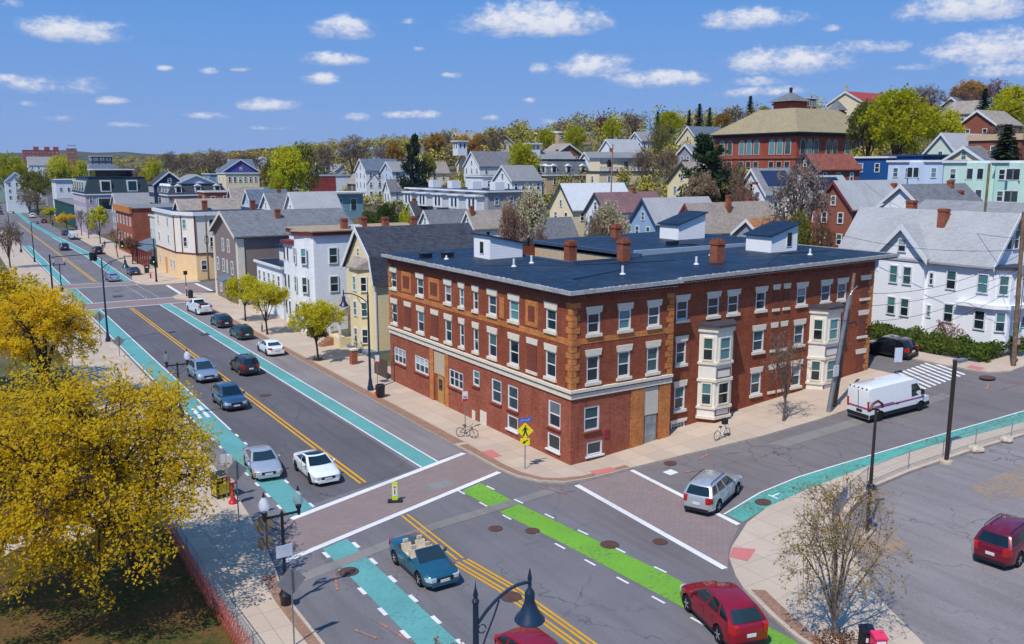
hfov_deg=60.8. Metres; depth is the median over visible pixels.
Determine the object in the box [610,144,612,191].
utility pole
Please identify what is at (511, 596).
manhole cover
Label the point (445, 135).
bare tree
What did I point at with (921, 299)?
overhead cable
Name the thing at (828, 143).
window
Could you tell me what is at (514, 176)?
gable house
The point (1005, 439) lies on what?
boulder
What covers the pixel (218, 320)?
hatchback
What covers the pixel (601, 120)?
broadleaf tree
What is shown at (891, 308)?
window
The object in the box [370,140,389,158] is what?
bare tree
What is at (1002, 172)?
window
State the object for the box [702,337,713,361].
window
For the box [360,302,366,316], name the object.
window
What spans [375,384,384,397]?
litter bin
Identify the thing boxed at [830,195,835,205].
window
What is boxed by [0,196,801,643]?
street
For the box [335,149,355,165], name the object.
hill house
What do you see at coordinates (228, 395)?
crossover
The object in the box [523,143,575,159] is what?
cupola house
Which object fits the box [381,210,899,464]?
brick apartment block
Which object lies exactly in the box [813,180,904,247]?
gable house
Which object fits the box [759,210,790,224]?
bare tree
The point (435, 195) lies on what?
row house
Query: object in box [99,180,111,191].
dormer window
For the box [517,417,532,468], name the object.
crossing sign
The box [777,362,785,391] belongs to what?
blind window
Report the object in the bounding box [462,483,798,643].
green lane
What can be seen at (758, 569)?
corner plaza
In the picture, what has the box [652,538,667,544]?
manhole cover
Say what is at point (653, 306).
window
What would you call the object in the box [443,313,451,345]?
window
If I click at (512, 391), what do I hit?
window
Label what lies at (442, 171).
gable house
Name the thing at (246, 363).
boxy suv
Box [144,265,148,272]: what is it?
litter bin
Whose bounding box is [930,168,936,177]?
window
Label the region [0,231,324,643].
pavement
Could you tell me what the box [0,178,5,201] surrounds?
green house
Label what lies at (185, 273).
walk signal
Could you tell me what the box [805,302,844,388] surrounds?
bay window
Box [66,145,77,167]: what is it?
apartment tower
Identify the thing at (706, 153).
pine tree
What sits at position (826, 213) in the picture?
window
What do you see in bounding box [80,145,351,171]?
wood
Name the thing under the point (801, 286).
window
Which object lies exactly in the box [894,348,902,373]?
leaning sign
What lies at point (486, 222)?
gable house
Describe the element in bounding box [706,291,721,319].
window
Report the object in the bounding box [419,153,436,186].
broadleaf tree
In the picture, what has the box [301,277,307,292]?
window
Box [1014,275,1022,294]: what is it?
window
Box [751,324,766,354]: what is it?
window
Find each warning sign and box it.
[93,311,104,338]
[112,336,124,356]
[224,460,246,521]
[276,567,305,643]
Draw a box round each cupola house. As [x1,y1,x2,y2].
[451,140,479,174]
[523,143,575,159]
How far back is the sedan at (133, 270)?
154.65 m
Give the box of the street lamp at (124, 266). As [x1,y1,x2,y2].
[101,255,128,341]
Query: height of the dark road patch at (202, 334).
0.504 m
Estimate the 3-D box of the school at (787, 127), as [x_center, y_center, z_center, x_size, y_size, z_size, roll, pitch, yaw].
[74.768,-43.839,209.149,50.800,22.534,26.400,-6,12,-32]
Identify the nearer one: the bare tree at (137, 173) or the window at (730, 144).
the window at (730, 144)
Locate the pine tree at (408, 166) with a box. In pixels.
[396,132,427,189]
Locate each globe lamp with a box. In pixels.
[53,258,65,291]
[165,348,188,417]
[261,485,301,606]
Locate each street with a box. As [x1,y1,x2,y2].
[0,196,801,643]
[161,281,215,293]
[501,309,1023,624]
[867,352,949,382]
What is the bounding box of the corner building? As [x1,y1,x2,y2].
[151,200,265,279]
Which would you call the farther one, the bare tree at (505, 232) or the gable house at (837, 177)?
the gable house at (837, 177)
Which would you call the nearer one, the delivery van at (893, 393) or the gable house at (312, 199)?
the delivery van at (893, 393)
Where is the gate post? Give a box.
[348,348,357,364]
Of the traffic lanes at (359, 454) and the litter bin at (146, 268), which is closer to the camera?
the traffic lanes at (359, 454)
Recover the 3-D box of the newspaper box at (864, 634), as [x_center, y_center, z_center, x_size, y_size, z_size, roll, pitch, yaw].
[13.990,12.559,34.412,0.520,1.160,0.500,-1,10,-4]
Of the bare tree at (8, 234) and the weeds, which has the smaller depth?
the weeds
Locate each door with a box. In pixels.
[165,256,167,272]
[216,274,231,301]
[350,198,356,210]
[438,375,443,403]
[643,413,656,443]
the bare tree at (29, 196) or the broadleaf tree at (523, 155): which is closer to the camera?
the broadleaf tree at (523, 155)
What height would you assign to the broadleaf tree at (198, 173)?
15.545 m
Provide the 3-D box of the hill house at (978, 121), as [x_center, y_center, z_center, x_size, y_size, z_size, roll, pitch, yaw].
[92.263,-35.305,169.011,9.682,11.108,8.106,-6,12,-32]
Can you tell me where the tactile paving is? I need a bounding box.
[482,365,983,560]
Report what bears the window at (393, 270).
in the brick apartment block at (581, 349)
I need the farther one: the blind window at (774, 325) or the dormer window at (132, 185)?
the dormer window at (132, 185)
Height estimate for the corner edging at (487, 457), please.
0.140 m
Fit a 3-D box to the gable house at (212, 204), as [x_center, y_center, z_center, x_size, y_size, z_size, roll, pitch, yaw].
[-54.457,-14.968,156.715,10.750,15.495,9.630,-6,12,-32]
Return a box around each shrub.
[306,322,326,337]
[932,319,965,338]
[1005,335,1023,351]
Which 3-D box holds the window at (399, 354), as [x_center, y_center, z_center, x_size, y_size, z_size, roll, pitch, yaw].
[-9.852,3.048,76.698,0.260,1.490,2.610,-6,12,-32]
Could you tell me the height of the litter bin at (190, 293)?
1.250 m
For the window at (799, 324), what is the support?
in the brick apartment block at (581, 349)
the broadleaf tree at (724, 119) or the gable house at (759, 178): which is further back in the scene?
the broadleaf tree at (724, 119)
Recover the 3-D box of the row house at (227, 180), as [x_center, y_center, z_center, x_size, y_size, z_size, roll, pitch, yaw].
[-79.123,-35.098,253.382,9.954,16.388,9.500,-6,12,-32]
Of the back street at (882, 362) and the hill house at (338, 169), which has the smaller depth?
the back street at (882, 362)
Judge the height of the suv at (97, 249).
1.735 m
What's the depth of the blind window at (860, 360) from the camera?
72.36 m
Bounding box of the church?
[825,84,935,120]
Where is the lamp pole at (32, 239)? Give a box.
[31,221,38,261]
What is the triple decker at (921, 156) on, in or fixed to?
on the ground at (42, 205)
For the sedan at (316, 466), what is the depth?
53.81 m
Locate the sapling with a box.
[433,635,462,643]
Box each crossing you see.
[62,282,134,288]
[84,298,188,309]
[169,283,208,293]
[260,453,500,559]
[577,470,738,569]
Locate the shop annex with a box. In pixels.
[253,244,286,319]
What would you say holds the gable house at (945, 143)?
on the ground at (42, 205)
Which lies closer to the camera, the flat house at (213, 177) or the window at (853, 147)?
the window at (853, 147)
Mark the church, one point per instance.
(849, 101)
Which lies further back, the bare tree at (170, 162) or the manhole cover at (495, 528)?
the bare tree at (170, 162)
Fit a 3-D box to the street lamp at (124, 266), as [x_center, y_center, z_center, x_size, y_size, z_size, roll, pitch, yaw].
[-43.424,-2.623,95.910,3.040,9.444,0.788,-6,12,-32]
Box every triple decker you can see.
[280,216,420,331]
[853,156,896,179]
[882,154,949,159]
[886,160,968,183]
[942,160,1004,201]
[993,160,1023,202]
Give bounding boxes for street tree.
[40,207,56,220]
[55,212,75,229]
[75,209,84,234]
[82,210,89,237]
[85,205,109,243]
[107,228,124,257]
[122,235,143,263]
[222,273,261,320]
[241,280,290,334]
[284,298,347,360]
[759,328,814,420]
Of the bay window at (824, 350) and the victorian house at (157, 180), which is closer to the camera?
the bay window at (824, 350)
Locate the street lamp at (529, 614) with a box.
[472,568,544,643]
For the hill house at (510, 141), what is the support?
on the ground at (42, 205)
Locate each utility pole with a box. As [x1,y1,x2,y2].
[204,215,209,280]
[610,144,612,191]
[826,286,857,411]
[833,273,856,406]
[984,163,990,211]
[1011,212,1023,365]
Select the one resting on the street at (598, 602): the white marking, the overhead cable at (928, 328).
the white marking
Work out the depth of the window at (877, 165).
143.44 m
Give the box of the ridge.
[0,150,261,162]
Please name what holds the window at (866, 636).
in the newspaper box at (864, 634)
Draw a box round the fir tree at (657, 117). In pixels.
[652,111,662,153]
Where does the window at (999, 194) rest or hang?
in the triple decker at (1009, 182)
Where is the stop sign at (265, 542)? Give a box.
[255,515,272,579]
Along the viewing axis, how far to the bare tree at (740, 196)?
129.61 m
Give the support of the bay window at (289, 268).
in the triple decker at (313, 269)
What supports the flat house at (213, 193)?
on the ground at (42, 205)
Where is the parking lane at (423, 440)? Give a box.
[175,304,461,459]
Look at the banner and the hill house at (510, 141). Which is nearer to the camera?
the banner
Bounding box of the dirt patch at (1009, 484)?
[852,466,1023,560]
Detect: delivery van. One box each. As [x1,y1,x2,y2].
[67,231,77,239]
[847,373,929,420]
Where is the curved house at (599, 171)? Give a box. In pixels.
[585,158,653,185]
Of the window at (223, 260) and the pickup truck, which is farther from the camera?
the window at (223, 260)
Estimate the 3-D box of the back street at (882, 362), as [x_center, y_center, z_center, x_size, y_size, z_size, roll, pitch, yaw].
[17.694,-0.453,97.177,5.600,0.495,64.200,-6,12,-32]
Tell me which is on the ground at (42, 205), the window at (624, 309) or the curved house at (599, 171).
the curved house at (599, 171)
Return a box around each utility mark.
[333,382,1019,643]
[540,451,737,493]
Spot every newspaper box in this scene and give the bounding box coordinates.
[858,623,874,643]
[870,630,888,643]
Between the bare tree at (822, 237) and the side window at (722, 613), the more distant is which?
the bare tree at (822, 237)
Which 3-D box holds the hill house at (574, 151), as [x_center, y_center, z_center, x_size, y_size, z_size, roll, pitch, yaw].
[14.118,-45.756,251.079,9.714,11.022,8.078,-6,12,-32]
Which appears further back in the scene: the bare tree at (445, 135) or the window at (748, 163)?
the bare tree at (445, 135)
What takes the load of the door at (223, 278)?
in the gable house at (242, 239)
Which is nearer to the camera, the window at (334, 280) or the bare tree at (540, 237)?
the window at (334, 280)
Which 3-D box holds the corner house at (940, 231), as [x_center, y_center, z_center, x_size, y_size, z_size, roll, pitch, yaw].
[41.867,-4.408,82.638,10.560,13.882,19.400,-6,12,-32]
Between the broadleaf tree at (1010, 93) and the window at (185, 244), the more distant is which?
the broadleaf tree at (1010, 93)
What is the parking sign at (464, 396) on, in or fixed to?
on the building pavement at (764, 418)
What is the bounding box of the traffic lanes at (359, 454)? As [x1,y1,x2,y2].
[102,305,415,503]
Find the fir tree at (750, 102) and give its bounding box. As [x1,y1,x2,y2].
[744,96,753,116]
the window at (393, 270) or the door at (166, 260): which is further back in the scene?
the door at (166, 260)
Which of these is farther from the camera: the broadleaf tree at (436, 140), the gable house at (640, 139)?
the broadleaf tree at (436, 140)
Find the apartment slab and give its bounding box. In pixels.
[22,147,59,171]
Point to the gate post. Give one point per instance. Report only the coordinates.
(353, 356)
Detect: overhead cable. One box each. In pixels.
[835,270,1016,306]
[838,288,1014,346]
[839,274,1016,321]
[842,235,1013,250]
[842,255,1018,293]
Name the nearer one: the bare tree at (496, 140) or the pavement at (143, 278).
the pavement at (143, 278)
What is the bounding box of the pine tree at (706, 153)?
[676,131,738,201]
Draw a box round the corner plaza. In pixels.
[729,422,1023,643]
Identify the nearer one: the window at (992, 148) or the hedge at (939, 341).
the hedge at (939, 341)
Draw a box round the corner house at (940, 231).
[838,200,1023,348]
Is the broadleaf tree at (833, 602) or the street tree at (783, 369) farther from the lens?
the street tree at (783, 369)
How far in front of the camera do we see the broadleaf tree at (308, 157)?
229.04 m
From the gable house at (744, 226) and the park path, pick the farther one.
the gable house at (744, 226)
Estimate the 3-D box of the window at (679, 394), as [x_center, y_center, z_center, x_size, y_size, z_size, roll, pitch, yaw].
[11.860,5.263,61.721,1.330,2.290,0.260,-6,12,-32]
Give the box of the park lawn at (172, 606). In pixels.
[0,392,236,643]
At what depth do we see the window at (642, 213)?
129.13 m
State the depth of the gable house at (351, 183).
262.25 m
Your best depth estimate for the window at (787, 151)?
188.48 m
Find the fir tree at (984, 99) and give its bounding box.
[974,88,990,109]
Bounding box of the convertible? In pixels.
[389,532,458,587]
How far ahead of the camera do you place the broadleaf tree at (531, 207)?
126.25 m
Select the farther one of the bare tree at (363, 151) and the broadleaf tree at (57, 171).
the broadleaf tree at (57, 171)
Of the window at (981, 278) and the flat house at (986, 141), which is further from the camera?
the flat house at (986, 141)
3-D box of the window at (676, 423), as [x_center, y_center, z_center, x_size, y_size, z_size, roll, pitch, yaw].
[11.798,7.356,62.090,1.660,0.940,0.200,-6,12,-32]
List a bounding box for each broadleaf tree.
[0,150,26,188]
[10,160,29,174]
[16,169,51,215]
[44,153,74,194]
[70,159,89,178]
[139,160,163,185]
[188,169,201,175]
[259,158,278,186]
[267,142,308,191]
[268,169,290,191]
[293,139,323,191]
[358,206,376,223]
[374,199,399,222]
[384,138,405,160]
[399,202,412,222]
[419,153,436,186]
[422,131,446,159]
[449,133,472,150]
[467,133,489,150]
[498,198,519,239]
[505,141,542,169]
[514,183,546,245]
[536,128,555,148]
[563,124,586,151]
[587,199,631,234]
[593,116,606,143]
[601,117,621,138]
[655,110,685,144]
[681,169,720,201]
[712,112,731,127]
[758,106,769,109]
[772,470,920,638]
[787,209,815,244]
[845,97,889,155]
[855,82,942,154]
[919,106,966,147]
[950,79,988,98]
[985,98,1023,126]
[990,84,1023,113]
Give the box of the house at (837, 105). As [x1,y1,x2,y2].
[828,100,846,114]
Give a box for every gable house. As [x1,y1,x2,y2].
[3,172,28,212]
[26,157,52,195]
[43,169,52,205]
[110,192,149,236]
[172,195,240,210]
[177,174,214,182]
[208,208,353,305]
[214,157,259,183]
[226,187,263,205]
[227,159,255,167]
[241,189,286,207]
[258,189,344,210]
[283,191,341,208]
[346,173,380,190]
[382,179,422,209]
[403,198,426,222]
[417,209,467,223]
[425,161,450,186]
[461,206,501,236]
[462,148,513,179]
[491,165,543,195]
[517,217,578,245]
[547,183,628,236]
[579,148,643,168]
[583,187,658,236]
[628,196,711,232]
[629,132,659,154]
[665,159,719,196]
[675,126,720,146]
[676,144,696,163]
[678,195,774,235]
[730,217,779,236]
[743,168,793,214]
[779,175,845,218]
[791,153,862,179]
[805,192,821,244]
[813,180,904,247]
[879,180,982,207]
[917,199,1023,212]
[922,132,981,153]
[935,97,972,129]
[942,146,1000,160]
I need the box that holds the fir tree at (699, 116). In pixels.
[693,104,705,125]
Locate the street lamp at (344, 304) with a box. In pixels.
[339,289,373,390]
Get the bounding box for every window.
[82,181,85,191]
[97,197,111,209]
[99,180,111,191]
[126,180,137,190]
[182,219,186,228]
[183,237,187,246]
[201,260,206,269]
[209,237,212,246]
[221,238,223,250]
[222,258,224,271]
[227,239,229,252]
[230,261,233,274]
[258,269,261,280]
[263,270,265,282]
[277,275,280,286]
[280,239,296,325]
[293,247,295,263]
[294,235,313,331]
[294,275,296,291]
[300,248,306,264]
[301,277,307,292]
[328,247,337,263]
[329,276,338,291]
[346,256,371,348]
[352,275,356,291]
[353,300,357,316]
[354,327,357,342]
[356,248,359,256]
[360,276,366,291]
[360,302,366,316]
[361,329,367,343]
[389,266,396,290]
[390,297,397,326]
[392,346,406,367]
[403,301,410,330]
[413,355,428,377]
[415,272,423,298]
[416,305,424,335]
[430,309,438,340]
[443,278,451,306]
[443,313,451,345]
[447,368,462,392]
[457,282,464,309]
[458,317,464,349]
[471,285,478,313]
[471,321,478,354]
[471,369,479,388]
[486,288,497,318]
[486,326,497,361]
[489,378,501,406]
[494,197,498,204]
[505,384,518,413]
[505,414,518,434]
[507,293,519,324]
[507,332,519,369]
[525,337,537,375]
[543,301,557,335]
[543,343,557,382]
[545,432,560,454]
[546,399,560,432]
[580,212,584,220]
[583,405,601,433]
[585,348,601,386]
[585,440,604,458]
[586,305,602,337]
[616,344,632,380]
[617,302,633,333]
[641,211,644,220]
[645,340,661,376]
[646,299,662,329]
[670,417,686,429]
[673,186,676,193]
[673,380,687,413]
[674,335,688,367]
[675,294,690,323]
[695,318,737,419]
[695,589,712,602]
[700,382,712,405]
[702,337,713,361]
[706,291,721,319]
[707,596,719,612]
[716,381,729,405]
[718,336,731,361]
[719,604,726,621]
[720,141,724,155]
[726,289,740,316]
[727,141,732,154]
[730,606,763,623]
[738,140,744,154]
[745,161,750,169]
[746,140,751,154]
[749,366,763,397]
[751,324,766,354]
[753,140,759,154]
[753,161,758,167]
[754,286,768,313]
[767,364,775,394]
[768,139,774,154]
[768,161,773,167]
[770,322,778,351]
[772,284,780,311]
[776,139,782,154]
[776,161,781,167]
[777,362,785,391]
[780,321,788,350]
[782,283,790,310]
[784,139,790,154]
[784,161,789,167]
[789,359,803,389]
[792,318,806,347]
[795,281,808,307]
[800,139,805,154]
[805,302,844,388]
[806,139,811,153]
[810,360,821,381]
[812,318,823,340]
[813,139,818,153]
[820,279,832,303]
[821,211,827,222]
[825,139,830,153]
[825,359,834,380]
[828,317,839,340]
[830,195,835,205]
[832,139,837,153]
[835,234,841,244]
[836,277,848,301]
[837,212,843,223]
[844,140,849,153]
[849,172,853,179]
[851,140,855,153]
[855,348,866,372]
[857,309,869,338]
[859,274,871,300]
[865,635,869,643]
[874,163,879,171]
[886,296,896,314]
[888,264,898,283]
[892,168,898,176]
[897,238,906,252]
[899,297,909,316]
[901,266,912,284]
[906,162,924,183]
[925,304,931,317]
[928,272,934,284]
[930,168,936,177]
[942,303,954,322]
[945,270,957,289]
[949,169,956,178]
[960,151,966,159]
[965,163,992,200]
[972,309,985,330]
[976,273,989,293]
[990,146,996,154]
[994,312,1006,332]
[996,191,1003,201]
[997,275,1010,295]
[998,169,1005,179]
[1003,163,1023,202]
[1005,234,1013,249]
[1010,312,1019,331]
[1012,229,1020,249]
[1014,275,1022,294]
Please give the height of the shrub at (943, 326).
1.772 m
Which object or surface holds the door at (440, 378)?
in the brick apartment block at (581, 349)
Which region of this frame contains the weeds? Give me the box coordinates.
[812,627,857,643]
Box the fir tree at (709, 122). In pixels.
[706,107,712,126]
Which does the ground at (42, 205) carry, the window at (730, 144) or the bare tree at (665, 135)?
the bare tree at (665, 135)
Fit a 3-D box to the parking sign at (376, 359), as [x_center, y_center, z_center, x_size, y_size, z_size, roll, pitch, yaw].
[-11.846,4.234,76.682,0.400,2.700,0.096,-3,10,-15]
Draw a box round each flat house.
[197,190,227,197]
[201,173,217,182]
[293,174,351,191]
[336,191,366,218]
[464,175,493,187]
[966,133,1023,159]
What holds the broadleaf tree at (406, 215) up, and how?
on the ground at (42, 205)
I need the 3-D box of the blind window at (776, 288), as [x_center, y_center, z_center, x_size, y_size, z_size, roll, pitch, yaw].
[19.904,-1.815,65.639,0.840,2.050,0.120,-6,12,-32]
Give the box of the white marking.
[29,237,1023,643]
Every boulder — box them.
[847,573,869,586]
[967,444,984,453]
[999,435,1012,442]
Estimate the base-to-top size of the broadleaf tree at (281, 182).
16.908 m
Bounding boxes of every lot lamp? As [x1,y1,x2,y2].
[858,400,883,537]
[939,357,967,464]
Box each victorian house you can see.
[147,171,180,203]
[354,157,396,203]
[379,161,421,200]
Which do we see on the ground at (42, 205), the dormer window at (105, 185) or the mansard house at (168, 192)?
the mansard house at (168, 192)
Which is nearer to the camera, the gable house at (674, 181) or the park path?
the park path
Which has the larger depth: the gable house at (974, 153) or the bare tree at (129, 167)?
the bare tree at (129, 167)
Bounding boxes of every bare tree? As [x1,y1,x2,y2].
[0,217,25,267]
[16,189,41,213]
[111,163,137,173]
[132,166,146,175]
[160,151,181,174]
[172,152,199,175]
[188,147,227,172]
[236,152,261,169]
[312,142,336,173]
[335,134,371,173]
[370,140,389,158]
[439,129,451,146]
[481,126,509,150]
[495,200,527,243]
[530,224,548,245]
[556,120,571,130]
[581,208,607,236]
[582,120,594,130]
[621,114,647,134]
[631,145,656,182]
[643,119,673,177]
[656,145,677,184]
[716,157,748,189]
[722,105,747,122]
[724,169,753,200]
[732,185,765,201]
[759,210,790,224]
[766,149,836,244]
[811,215,837,247]
[912,83,950,110]
[943,83,981,102]
[982,123,1023,133]
[986,77,1012,107]
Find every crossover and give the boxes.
[186,356,218,381]
[211,381,246,409]
[680,580,768,643]
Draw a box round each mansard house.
[159,183,224,202]
[536,159,588,194]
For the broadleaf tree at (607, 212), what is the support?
on the ground at (42, 205)
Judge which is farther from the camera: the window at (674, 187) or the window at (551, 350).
the window at (674, 187)
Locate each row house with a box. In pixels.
[216,172,259,189]
[401,180,530,216]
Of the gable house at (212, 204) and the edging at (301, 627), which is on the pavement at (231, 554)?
the edging at (301, 627)
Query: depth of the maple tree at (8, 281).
72.74 m
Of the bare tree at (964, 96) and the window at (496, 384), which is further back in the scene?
the bare tree at (964, 96)
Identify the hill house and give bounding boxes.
[254,157,266,169]
[258,162,267,176]
[325,164,350,173]
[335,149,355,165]
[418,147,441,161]
[452,132,476,149]
[489,135,513,151]
[544,143,582,158]
[597,139,643,156]
[942,100,989,131]
[959,110,1023,133]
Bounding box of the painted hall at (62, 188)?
[50,179,74,215]
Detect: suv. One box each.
[59,242,69,250]
[91,246,102,253]
[229,353,259,375]
[683,469,741,513]
[868,334,918,357]
[973,513,1023,566]
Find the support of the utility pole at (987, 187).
on the ground at (42, 205)
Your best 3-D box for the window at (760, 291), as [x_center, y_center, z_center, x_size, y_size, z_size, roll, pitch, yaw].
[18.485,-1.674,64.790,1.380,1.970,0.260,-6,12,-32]
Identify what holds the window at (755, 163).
in the school at (787, 127)
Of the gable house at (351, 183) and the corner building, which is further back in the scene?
the gable house at (351, 183)
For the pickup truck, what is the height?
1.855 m
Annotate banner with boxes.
[833,486,847,511]
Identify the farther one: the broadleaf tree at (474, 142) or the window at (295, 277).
the broadleaf tree at (474, 142)
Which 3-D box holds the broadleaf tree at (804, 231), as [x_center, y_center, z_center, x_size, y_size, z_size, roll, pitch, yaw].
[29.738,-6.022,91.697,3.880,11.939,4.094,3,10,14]
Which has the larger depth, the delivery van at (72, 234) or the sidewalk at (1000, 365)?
the delivery van at (72, 234)
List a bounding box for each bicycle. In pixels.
[456,423,478,437]
[714,417,729,439]
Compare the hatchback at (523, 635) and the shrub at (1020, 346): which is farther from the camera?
the shrub at (1020, 346)
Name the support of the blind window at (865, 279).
in the brick apartment block at (581, 349)
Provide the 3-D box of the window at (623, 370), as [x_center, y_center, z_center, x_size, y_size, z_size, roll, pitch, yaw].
[7.360,2.653,57.365,1.380,2.360,0.260,-6,12,-32]
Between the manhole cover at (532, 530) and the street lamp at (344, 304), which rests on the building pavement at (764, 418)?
the street lamp at (344, 304)
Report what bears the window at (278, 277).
in the shop annex
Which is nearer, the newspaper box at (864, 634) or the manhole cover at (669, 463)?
the newspaper box at (864, 634)
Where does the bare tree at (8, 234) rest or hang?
on the pavement at (231, 554)
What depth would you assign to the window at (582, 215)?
154.43 m
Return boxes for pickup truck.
[186,298,212,314]
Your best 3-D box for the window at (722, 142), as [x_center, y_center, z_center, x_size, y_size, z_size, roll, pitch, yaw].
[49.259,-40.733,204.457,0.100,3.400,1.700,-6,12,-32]
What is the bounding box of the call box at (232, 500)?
[227,475,236,504]
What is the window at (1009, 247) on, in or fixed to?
in the corner house at (940, 231)
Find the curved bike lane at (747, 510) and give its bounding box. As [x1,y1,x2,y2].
[727,411,1023,521]
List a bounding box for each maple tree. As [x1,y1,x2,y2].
[0,263,46,335]
[0,280,105,408]
[0,351,242,621]
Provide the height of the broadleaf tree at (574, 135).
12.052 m
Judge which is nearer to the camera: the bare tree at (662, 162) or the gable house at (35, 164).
the bare tree at (662, 162)
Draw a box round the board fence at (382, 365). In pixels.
[374,355,387,378]
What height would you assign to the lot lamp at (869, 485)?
7.219 m
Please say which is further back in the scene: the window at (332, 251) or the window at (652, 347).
the window at (332, 251)
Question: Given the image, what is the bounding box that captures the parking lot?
[846,437,1023,643]
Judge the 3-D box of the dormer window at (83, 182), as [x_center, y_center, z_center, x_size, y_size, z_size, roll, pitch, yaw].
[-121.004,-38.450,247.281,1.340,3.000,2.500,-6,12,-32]
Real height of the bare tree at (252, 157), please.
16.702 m
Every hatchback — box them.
[61,230,67,234]
[210,313,232,327]
[229,323,253,339]
[494,626,557,643]
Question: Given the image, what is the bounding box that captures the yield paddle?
[388,482,401,502]
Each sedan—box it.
[105,272,119,281]
[127,267,140,275]
[243,444,282,478]
[256,339,284,355]
[292,449,339,483]
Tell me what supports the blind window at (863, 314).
in the brick apartment block at (581, 349)
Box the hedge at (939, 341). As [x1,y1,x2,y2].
[870,320,1007,362]
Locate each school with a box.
[535,131,600,149]
[710,87,871,169]
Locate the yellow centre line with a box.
[21,224,596,643]
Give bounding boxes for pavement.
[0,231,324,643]
[68,230,200,285]
[172,293,892,483]
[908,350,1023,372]
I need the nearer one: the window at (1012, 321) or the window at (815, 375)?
the window at (815, 375)
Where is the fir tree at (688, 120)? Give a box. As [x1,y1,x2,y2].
[686,110,691,126]
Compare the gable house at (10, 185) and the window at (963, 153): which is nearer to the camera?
the window at (963, 153)
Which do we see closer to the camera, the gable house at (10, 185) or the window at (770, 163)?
the window at (770, 163)
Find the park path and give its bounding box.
[0,492,146,555]
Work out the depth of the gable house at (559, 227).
136.17 m
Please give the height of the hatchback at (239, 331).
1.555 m
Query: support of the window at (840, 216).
in the gable house at (850, 197)
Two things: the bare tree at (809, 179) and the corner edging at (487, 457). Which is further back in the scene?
the bare tree at (809, 179)
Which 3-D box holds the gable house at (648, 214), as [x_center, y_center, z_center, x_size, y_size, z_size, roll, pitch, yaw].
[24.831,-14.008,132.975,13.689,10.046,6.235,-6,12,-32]
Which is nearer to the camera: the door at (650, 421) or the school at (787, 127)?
the door at (650, 421)
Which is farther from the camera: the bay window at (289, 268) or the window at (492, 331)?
the bay window at (289, 268)
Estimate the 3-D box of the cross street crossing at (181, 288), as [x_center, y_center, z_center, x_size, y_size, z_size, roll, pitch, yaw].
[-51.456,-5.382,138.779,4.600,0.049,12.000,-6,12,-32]
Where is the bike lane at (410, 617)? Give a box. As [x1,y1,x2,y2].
[16,213,458,643]
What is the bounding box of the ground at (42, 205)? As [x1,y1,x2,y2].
[0,127,1023,641]
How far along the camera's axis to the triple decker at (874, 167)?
143.94 m
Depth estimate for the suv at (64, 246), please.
200.51 m
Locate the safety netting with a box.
[166,517,252,643]
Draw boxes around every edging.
[212,308,463,443]
[261,573,320,643]
[460,444,628,480]
[751,589,827,643]
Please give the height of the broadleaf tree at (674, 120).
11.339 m
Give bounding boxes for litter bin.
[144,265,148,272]
[187,290,192,297]
[210,470,230,499]
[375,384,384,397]
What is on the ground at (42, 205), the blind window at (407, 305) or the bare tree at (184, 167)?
the bare tree at (184, 167)
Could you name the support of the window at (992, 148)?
in the flat house at (986, 141)
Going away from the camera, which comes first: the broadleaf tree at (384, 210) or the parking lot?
the parking lot
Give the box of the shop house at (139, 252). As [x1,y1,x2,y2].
[131,214,157,268]
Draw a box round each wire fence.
[147,483,260,643]
[832,416,1023,514]
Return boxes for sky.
[0,0,1023,154]
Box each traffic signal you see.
[49,253,97,288]
[120,239,157,281]
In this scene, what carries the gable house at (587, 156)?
on the ground at (42, 205)
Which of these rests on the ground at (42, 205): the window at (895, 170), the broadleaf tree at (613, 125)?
the broadleaf tree at (613, 125)
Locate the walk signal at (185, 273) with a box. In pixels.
[183,271,187,295]
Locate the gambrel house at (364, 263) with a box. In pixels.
[318,223,474,356]
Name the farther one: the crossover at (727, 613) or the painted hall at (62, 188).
the painted hall at (62, 188)
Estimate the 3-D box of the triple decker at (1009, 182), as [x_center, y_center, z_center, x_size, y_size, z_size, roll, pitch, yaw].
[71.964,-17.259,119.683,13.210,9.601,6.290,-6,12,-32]
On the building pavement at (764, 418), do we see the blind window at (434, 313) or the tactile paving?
the tactile paving
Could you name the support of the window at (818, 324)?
in the brick apartment block at (581, 349)
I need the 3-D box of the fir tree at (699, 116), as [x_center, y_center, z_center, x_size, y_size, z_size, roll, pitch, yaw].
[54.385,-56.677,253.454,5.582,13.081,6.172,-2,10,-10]
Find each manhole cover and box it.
[338,567,358,575]
[488,525,502,530]
[501,591,521,601]
[525,528,539,533]
[600,540,618,548]
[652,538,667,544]
[664,461,676,465]
[754,498,771,505]
[979,375,995,379]
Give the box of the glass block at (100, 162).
[87,156,115,175]
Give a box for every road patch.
[113,295,209,335]
[302,394,949,581]
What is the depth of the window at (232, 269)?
122.29 m
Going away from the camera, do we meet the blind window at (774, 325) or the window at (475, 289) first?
the window at (475, 289)
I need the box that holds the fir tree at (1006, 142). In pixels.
[987,124,1022,159]
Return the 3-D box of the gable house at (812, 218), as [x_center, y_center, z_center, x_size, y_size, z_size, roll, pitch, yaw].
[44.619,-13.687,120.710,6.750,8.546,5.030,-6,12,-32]
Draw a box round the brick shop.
[113,198,178,255]
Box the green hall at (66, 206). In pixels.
[53,199,75,227]
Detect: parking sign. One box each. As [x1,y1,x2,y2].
[220,450,231,498]
[375,355,378,383]
[462,391,467,428]
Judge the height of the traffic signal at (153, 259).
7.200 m
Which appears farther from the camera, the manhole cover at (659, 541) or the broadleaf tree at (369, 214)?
the broadleaf tree at (369, 214)
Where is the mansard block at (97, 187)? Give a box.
[71,169,148,234]
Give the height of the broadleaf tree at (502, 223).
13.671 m
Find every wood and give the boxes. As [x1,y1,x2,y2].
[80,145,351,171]
[174,94,1023,216]

